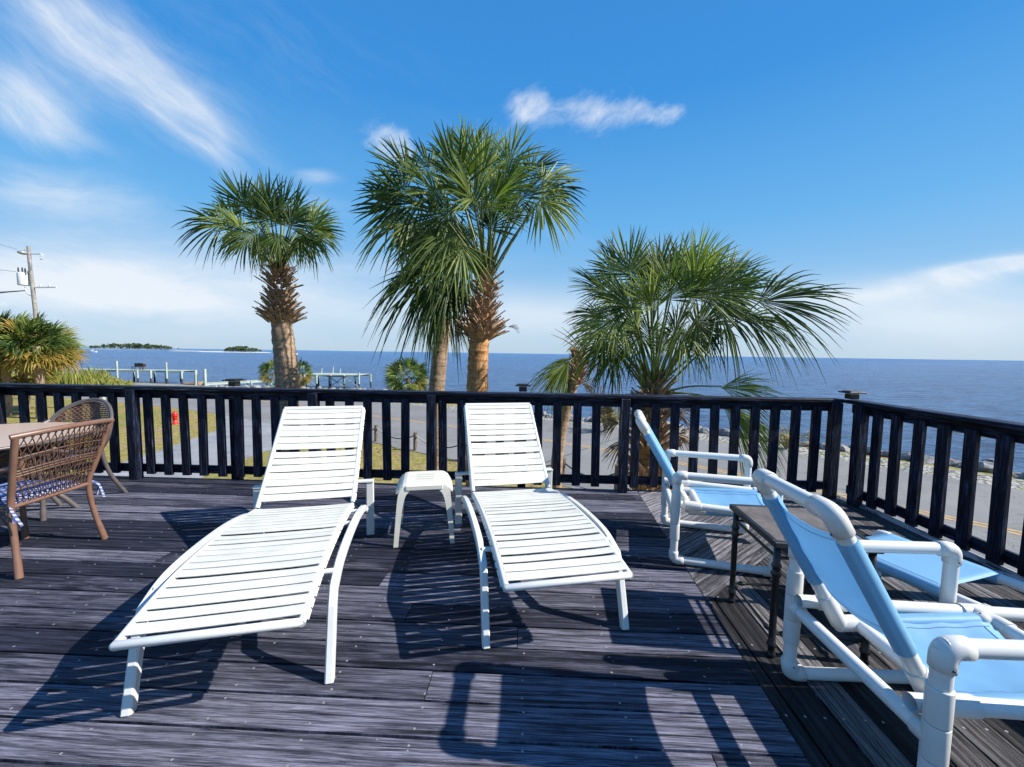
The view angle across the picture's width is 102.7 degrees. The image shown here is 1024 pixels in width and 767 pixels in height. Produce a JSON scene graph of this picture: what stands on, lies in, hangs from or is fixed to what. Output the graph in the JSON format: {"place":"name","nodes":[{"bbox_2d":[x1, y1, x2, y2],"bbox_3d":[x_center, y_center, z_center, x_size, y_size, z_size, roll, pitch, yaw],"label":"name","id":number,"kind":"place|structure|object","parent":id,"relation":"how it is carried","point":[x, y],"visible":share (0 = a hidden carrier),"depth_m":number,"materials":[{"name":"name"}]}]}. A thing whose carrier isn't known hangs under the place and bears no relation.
{"place":"outdoors","nodes":[
{"label":"outdoors","id":0,"kind":"place"},
{"bbox_2d":[83,348,159,349],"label":"island","id":1,"kind":"structure","parent":0,"point":[130,349],"depth_m":1193.47,"materials":[{"name":"beige"}]},
{"bbox_2d":[89,343,178,349],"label":"island trees","id":2,"kind":"object","parent":1,"relation":"on","point":[134,346],"visible":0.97,"depth_m":1199.00,"materials":[{"name":"green plant"}]},
{"bbox_2d":[86,415,307,477],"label":"driveway","id":3,"kind":"structure","parent":0,"point":[248,441],"depth_m":15.82,"materials":[{"name":"grey concrete"}]},
{"bbox_2d":[200,351,270,352],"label":"island","id":4,"kind":"structure","parent":0,"point":[235,351],"depth_m":700.31,"materials":[{"name":"beige"}]},
{"bbox_2d":[225,346,260,351],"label":"island trees","id":5,"kind":"object","parent":4,"relation":"on","point":[241,348],"visible":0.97,"depth_m":699.76,"materials":[{"name":"green plant"}]},
{"bbox_2d":[0,474,1023,766],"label":"deck floor","id":6,"kind":"structure","parent":0,"point":[684,670],"depth_m":1.93,"materials":[{"name":"paint"}]},
{"bbox_2d":[0,445,63,531],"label":"wicker chair","id":7,"kind":"object","parent":6,"relation":"on","point":[4,460],"visible":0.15,"depth_m":3.22,"materials":[{"name":"brown wicker"}]},
{"bbox_2d":[0,422,98,507],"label":"dining table","id":8,"kind":"object","parent":6,"relation":"on","point":[6,430],"visible":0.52,"depth_m":3.57,"materials":[{"name":"beige wood"}]},
{"bbox_2d":[0,418,114,579],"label":"wicker chair","id":9,"kind":"object","parent":6,"relation":"on","point":[19,491],"visible":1,"depth_m":2.74,"materials":[{"name":"brown painted aluminum"},{"name":"brown resin wicker"}]},
{"bbox_2d":[29,398,127,520],"bbox_3d":[-4.186,0.646,3.759,0.703,0.952,0.772,1,4,2],"label":"wicker chair","id":10,"kind":"object","parent":6,"relation":"on","point":[81,407],"visible":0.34,"depth_m":4.02,"materials":[{"name":"brown wicker"}]},
{"bbox_2d":[109,406,374,716],"bbox_3d":[-1.355,0.760,2.511,0.850,0.988,2.065,0,4,-13],"label":"lounge chair","id":11,"kind":"object","parent":6,"relation":"on","point":[259,520],"visible":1,"depth_m":2.00,"materials":[{"name":"white plastic"}]},
{"bbox_2d":[0,378,844,498],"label":"deck railing","id":12,"kind":"object","parent":6,"relation":"on","point":[135,466],"visible":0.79,"depth_m":4.39,"materials":[{"name":"blue paint"}]},
{"bbox_2d":[393,470,454,547],"bbox_3d":[-0.694,0.970,3.264,0.450,0.466,0.422,0,4,-11],"label":"side table","id":13,"kind":"object","parent":6,"relation":"on","point":[440,480],"visible":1,"depth_m":3.10,"materials":[{"name":"beige plastic"}]},
{"bbox_2d":[455,403,633,648],"bbox_3d":[0.068,0.752,2.903,0.850,0.988,2.066,0,4,-12],"label":"lounge chair","id":14,"kind":"object","parent":6,"relation":"on","point":[480,472],"visible":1,"depth_m":2.50,"materials":[{"name":"white plastic"}]},
{"bbox_2d":[634,410,786,576],"bbox_3d":[1.603,0.749,3.050,1.354,1.003,0.741,2,4,15],"label":"pvc chair","id":15,"kind":"object","parent":6,"relation":"on","point":[708,498],"visible":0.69,"depth_m":2.95,"materials":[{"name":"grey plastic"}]},
{"bbox_2d":[728,504,883,665],"bbox_3d":[1.493,1.023,2.169,0.480,0.583,0.500,1,4,5],"label":"side table","id":16,"kind":"object","parent":6,"relation":"on","point":[759,519],"visible":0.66,"depth_m":2.10,"materials":[{"name":"grey wood"}]},
{"bbox_2d":[752,469,1023,766],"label":"pvc chair","id":17,"kind":"object","parent":6,"relation":"on","point":[949,656],"visible":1,"depth_m":1.43,"materials":[{"name":"blue"}]},
{"bbox_2d":[838,390,1023,576],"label":"deck railing","id":18,"kind":"object","parent":6,"relation":"on","point":[1007,435],"visible":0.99,"depth_m":3.23,"materials":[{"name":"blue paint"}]},
{"bbox_2d":[860,504,1023,581],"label":"deck edge board","id":19,"kind":"object","parent":6,"relation":"on","point":[983,561],"depth_m":3.23,"materials":[{"name":"grey wood"}]},
{"bbox_2d":[866,530,1023,638],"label":"footstool","id":20,"kind":"object","parent":6,"relation":"on","point":[922,572],"visible":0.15,"depth_m":2.10,"materials":[{"name":"blue fabric"}]},
{"bbox_2d":[0,0,1023,360],"label":"sky","id":21,"kind":"structure","parent":0,"point":[876,147],"materials":[{"name":"blue"}]},
{"bbox_2d":[6,381,1021,487],"bbox_3d":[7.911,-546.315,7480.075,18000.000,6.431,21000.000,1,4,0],"label":"ground","id":22,"kind":"structure","parent":0,"point":[418,464],"depth_m":16.52,"materials":[{"name":"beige plant"}]},
{"bbox_2d":[0,309,57,414],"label":"palm tree","id":23,"kind":"object","parent":22,"relation":"on","point":[6,377],"visible":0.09,"depth_m":23.07,"materials":[{"name":"green plant"}]},
{"bbox_2d":[0,347,64,410],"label":"bush","id":24,"kind":"object","parent":22,"relation":"on","point":[24,379],"visible":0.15,"depth_m":24.67,"materials":[{"name":"green plant"}]},
{"bbox_2d":[16,246,56,317],"bbox_3d":[-34.255,-4.145,29.464,2.541,11.335,1.105,1,4,0],"label":"utility pole","id":25,"kind":"object","parent":22,"relation":"on","point":[24,278],"visible":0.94,"depth_m":29.45,"materials":[{"name":"grey wood"}]},
{"bbox_2d":[0,312,90,418],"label":"palm tree","id":26,"kind":"object","parent":22,"relation":"on","point":[61,344],"visible":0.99,"depth_m":21.57,"materials":[{"name":"green plant"}]},
{"bbox_2d":[11,365,133,384],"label":"dune grass","id":27,"kind":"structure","parent":22,"relation":"on","point":[102,377],"depth_m":38.66,"materials":[{"name":"green plant"}]},
{"bbox_2d":[171,410,178,424],"bbox_3d":[-17.376,1.743,21.099,0.362,0.710,0.351,1,4,0],"label":"fire hydrant","id":28,"kind":"object","parent":22,"relation":"on","point":[174,416],"visible":0.91,"depth_m":21.02,"materials":[{"name":"red metal"}]},
{"bbox_2d":[173,168,344,479],"bbox_3d":[-4.408,-0.158,7.330,3.282,7.117,2.116,3,5,23],"label":"palm tree","id":29,"kind":"object","parent":22,"relation":"on","point":[280,314],"visible":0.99,"depth_m":6.83,"materials":[{"name":"green plant"}]},
{"bbox_2d":[297,358,313,387],"bbox_3d":[-19.216,-0.716,37.004,2.652,3.456,2.972,1,4,0],"label":"palm tree","id":30,"kind":"object","parent":22,"relation":"on","point":[306,379],"visible":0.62,"depth_m":36.92,"materials":[{"name":"green plant"}]},
{"bbox_2d":[374,425,377,441],"bbox_3d":[-5.877,2.190,17.716,0.153,0.850,0.150,1,4,0],"label":"rope post","id":31,"kind":"object","parent":22,"relation":"on","point":[375,433],"visible":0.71,"depth_m":17.66,"materials":[{"name":"brown wood"}]},
{"bbox_2d":[382,356,429,390],"bbox_3d":[-8.494,-0.446,32.943,4.092,3.825,4.180,1,4,0],"label":"palm tree","id":32,"kind":"object","parent":22,"relation":"on","point":[419,374],"visible":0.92,"depth_m":32.44,"materials":[{"name":"green plant"}]},
{"bbox_2d":[413,432,416,450],"bbox_3d":[-3.829,2.330,16.220,0.153,0.850,0.150,1,4,0],"label":"rope post","id":33,"kind":"object","parent":22,"relation":"on","point":[414,441],"visible":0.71,"depth_m":16.17,"materials":[{"name":"beige wood"}]},
{"bbox_2d":[362,209,501,470],"bbox_3d":[-1.385,0.100,7.470,2.284,6.660,2.563,2,4,12],"label":"palm tree","id":34,"kind":"object","parent":22,"relation":"on","point":[441,329],"visible":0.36,"depth_m":6.67,"materials":[{"name":"green plant"}]},
{"bbox_2d":[348,111,589,485],"bbox_3d":[-0.761,-0.357,6.699,3.186,7.702,3.234,-3,6,-44],"label":"palm tree","id":35,"kind":"object","parent":22,"relation":"on","point":[480,329],"visible":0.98,"depth_m":5.99,"materials":[{"name":"green plant"}]},
{"bbox_2d":[562,458,565,473],"bbox_3d":[1.566,2.681,12.530,0.153,0.850,0.150,1,4,0],"label":"rope post","id":36,"kind":"object","parent":22,"relation":"on","point":[564,466],"visible":0.34,"depth_m":12.46,"materials":[{"name":"beige wood"}]},
{"bbox_2d":[527,307,604,487],"bbox_3d":[1.133,0.857,8.582,1.897,5.059,1.047,1,4,0],"label":"palm tree","id":37,"kind":"object","parent":22,"relation":"on","point":[554,375],"visible":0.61,"depth_m":8.38,"materials":[{"name":"green plant"}]},
{"bbox_2d":[614,464,616,488],"bbox_3d":[3.016,2.726,11.529,0.257,0.950,0.260,1,4,0],"label":"rope post","id":38,"kind":"object","parent":22,"relation":"on","point":[615,486],"visible":0.15,"depth_m":11.47,"materials":[{"name":"grey wood"}]},
{"bbox_2d":[699,427,708,433],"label":"shore rock","id":39,"kind":"object","parent":22,"relation":"on","point":[704,430],"visible":0.59,"depth_m":20.81,"materials":[{"name":"grey stone"}]},
{"bbox_2d":[562,222,862,490],"bbox_3d":[2.589,0.645,6.058,3.834,5.901,2.763,1,4,0],"label":"palm tree","id":40,"kind":"object","parent":22,"relation":"on","point":[675,266],"visible":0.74,"depth_m":5.49,"materials":[{"name":"green plant"}]},
{"bbox_2d":[719,428,729,436],"bbox_3d":[10.547,2.488,20.252,0.486,0.544,0.848,-2,5,-35],"label":"shore rock","id":41,"kind":"object","parent":22,"relation":"on","point":[723,431],"visible":0.42,"depth_m":20.08,"materials":[{"name":"grey stone"}]},
{"bbox_2d":[799,441,808,446],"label":"shore rock","id":42,"kind":"object","parent":22,"relation":"on","point":[805,445],"visible":0.39,"depth_m":18.06,"materials":[{"name":"grey stone"}]},
{"bbox_2d":[819,442,824,449],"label":"shore rock","id":43,"kind":"object","parent":22,"relation":"on","point":[821,446],"visible":0.26,"depth_m":17.40,"materials":[{"name":"grey stone"}]},
{"bbox_2d":[840,444,849,452],"bbox_3d":[14.095,2.808,17.577,0.660,0.499,0.658,-2,5,-32],"label":"shore rock","id":44,"kind":"object","parent":22,"relation":"on","point":[844,448],"visible":0.28,"depth_m":17.29,"materials":[{"name":"grey stone"}]},
{"bbox_2d":[866,446,882,454],"bbox_3d":[14.816,2.762,16.853,0.528,0.476,0.550,0,4,-16],"label":"shore rock","id":45,"kind":"object","parent":22,"relation":"on","point":[868,450],"visible":0.27,"depth_m":16.79,"materials":[{"name":"grey stone"}]},
{"bbox_2d":[883,451,888,457],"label":"shore rock","id":46,"kind":"object","parent":22,"relation":"on","point":[885,454],"visible":0.47,"depth_m":16.57,"materials":[{"name":"grey stone"}]},
{"bbox_2d":[900,452,910,460],"bbox_3d":[15.407,2.874,15.993,0.642,0.375,0.505,-15,-11,24],"label":"shore rock","id":47,"kind":"object","parent":22,"relation":"on","point":[905,456],"visible":0.39,"depth_m":15.86,"materials":[{"name":"grey stone"}]},
{"bbox_2d":[924,455,933,464],"bbox_3d":[15.679,2.959,15.570,0.682,0.566,0.767,4,5,38],"label":"shore rock","id":48,"kind":"object","parent":22,"relation":"on","point":[928,459],"visible":0.31,"depth_m":15.36,"materials":[{"name":"grey stone"}]},
{"bbox_2d":[949,458,960,466],"bbox_3d":[16.936,3.163,15.899,0.729,0.554,0.634,4,5,39],"label":"shore rock","id":49,"kind":"object","parent":22,"relation":"on","point":[953,462],"visible":0.14,"depth_m":15.66,"materials":[{"name":"grey stone"}]},
{"bbox_2d":[978,461,993,472],"bbox_3d":[16.710,2.959,14.444,0.531,0.407,0.682,0,4,-13],"label":"shore rock","id":50,"kind":"object","parent":22,"relation":"on","point":[985,466],"visible":0.5,"depth_m":14.34,"materials":[{"name":"grey stone"}]},
{"bbox_2d":[981,458,993,473],"bbox_3d":[17.594,3.228,15.026,0.840,0.942,0.716,-1,5,-23],"label":"shore rock","id":51,"kind":"object","parent":22,"relation":"on","point":[989,460],"visible":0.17,"depth_m":14.98,"materials":[{"name":"grey stone"}]},
{"bbox_2d":[1013,472,1020,477],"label":"shore rock","id":52,"kind":"object","parent":22,"relation":"on","point":[1016,474],"visible":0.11,"depth_m":14.42,"materials":[{"name":"grey stone"}]},
{"bbox_2d":[1018,472,1023,479],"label":"shore rock","id":53,"kind":"object","parent":22,"relation":"on","point":[1021,476],"visible":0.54,"depth_m":13.60,"materials":[{"name":"grey stone"}]},
{"bbox_2d":[13,347,1023,472],"bbox_3d":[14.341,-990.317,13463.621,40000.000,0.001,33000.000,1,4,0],"label":"water","id":54,"kind":"structure","parent":0,"point":[993,389],"depth_m":98.92,"materials":[{"name":"blue liquid"}]},
{"bbox_2d":[70,361,193,383],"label":"dock","id":55,"kind":"object","parent":54,"relation":"in","point":[137,371],"visible":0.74,"depth_m":62.08,"materials":[{"name":"white wood"}]},
{"bbox_2d":[132,363,142,369],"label":"dock bench","id":56,"kind":"object","parent":55,"relation":"on","point":[139,365],"visible":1,"depth_m":63.58,"materials":[{"name":"black metal"}]},
{"bbox_2d":[183,381,203,385],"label":"floating dock","id":57,"kind":"object","parent":54,"relation":"on","point":[192,383],"visible":0.6,"depth_m":48.56,"materials":[{"name":"grey wood"}]},
{"bbox_2d":[194,370,197,384],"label":"mooring post","id":58,"kind":"object","parent":54,"relation":"in","point":[195,378],"visible":0.4,"depth_m":47.03,"materials":[{"name":"white wood"}]},
{"bbox_2d":[203,369,206,385],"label":"mooring post","id":59,"kind":"object","parent":54,"relation":"in","point":[205,377],"visible":0.4,"depth_m":47.02,"materials":[{"name":"white wood"}]},
{"bbox_2d":[202,378,306,387],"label":"dock walkway","id":60,"kind":"structure","parent":54,"relation":"in","point":[226,382],"depth_m":50.89,"materials":[{"name":"grey wood"}]},
{"bbox_2d":[303,366,371,388],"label":"dock","id":61,"kind":"object","parent":54,"relation":"in","point":[332,374],"visible":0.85,"depth_m":57.09,"materials":[{"name":"white wood"}]},
{"bbox_2d":[64,384,1023,571],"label":"road","id":62,"kind":"structure","parent":0,"point":[981,506],"depth_m":14.97,"materials":[{"name":"grey asphalt"}]},
{"bbox_2d":[272,376,274,386],"bbox_3d":[-18.012,0.386,31.162,0.400,1.914,0.101,1,4,0],"label":"green sign","id":63,"kind":"object","parent":62,"relation":"on","point":[273,380],"visible":0.43,"depth_m":31.08,"materials":[{"name":"metal"}]},
{"bbox_2d":[601,407,618,431],"bbox_3d":[4.800,1.566,20.643,1.665,1.791,1.634,3,5,24],"label":"shrub","id":64,"kind":"object","parent":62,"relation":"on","point":[612,414],"visible":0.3,"depth_m":20.43,"materials":[{"name":"green plant"}]},
{"bbox_2d":[246,400,1021,534],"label":"road markings","id":65,"kind":"object","parent":62,"relation":"on","point":[743,476],"visible":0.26,"depth_m":13.64,"materials":[{"name":"yellow paint"}]},
{"bbox_2d":[134,383,1023,489],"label":"gravel verge","id":66,"kind":"structure","parent":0,"point":[981,477],"depth_m":16.08,"materials":[{"name":"grey gravel"}]},
{"bbox_2d":[255,359,274,387],"bbox_3d":[-21.520,-0.711,37.050,2.694,3.214,2.689,1,4,0],"label":"palm tree","id":67,"kind":"object","parent":66,"relation":"on","point":[265,367],"visible":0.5,"depth_m":36.37,"materials":[{"name":"green plant"}]},
{"bbox_2d":[764,423,809,448],"bbox_3d":[11.725,2.181,17.381,1.578,1.254,1.931,-1,4,-20],"label":"shrub","id":68,"kind":"object","parent":66,"relation":"on","point":[786,441],"visible":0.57,"depth_m":17.33,"materials":[{"name":"green plant"}]}
]}

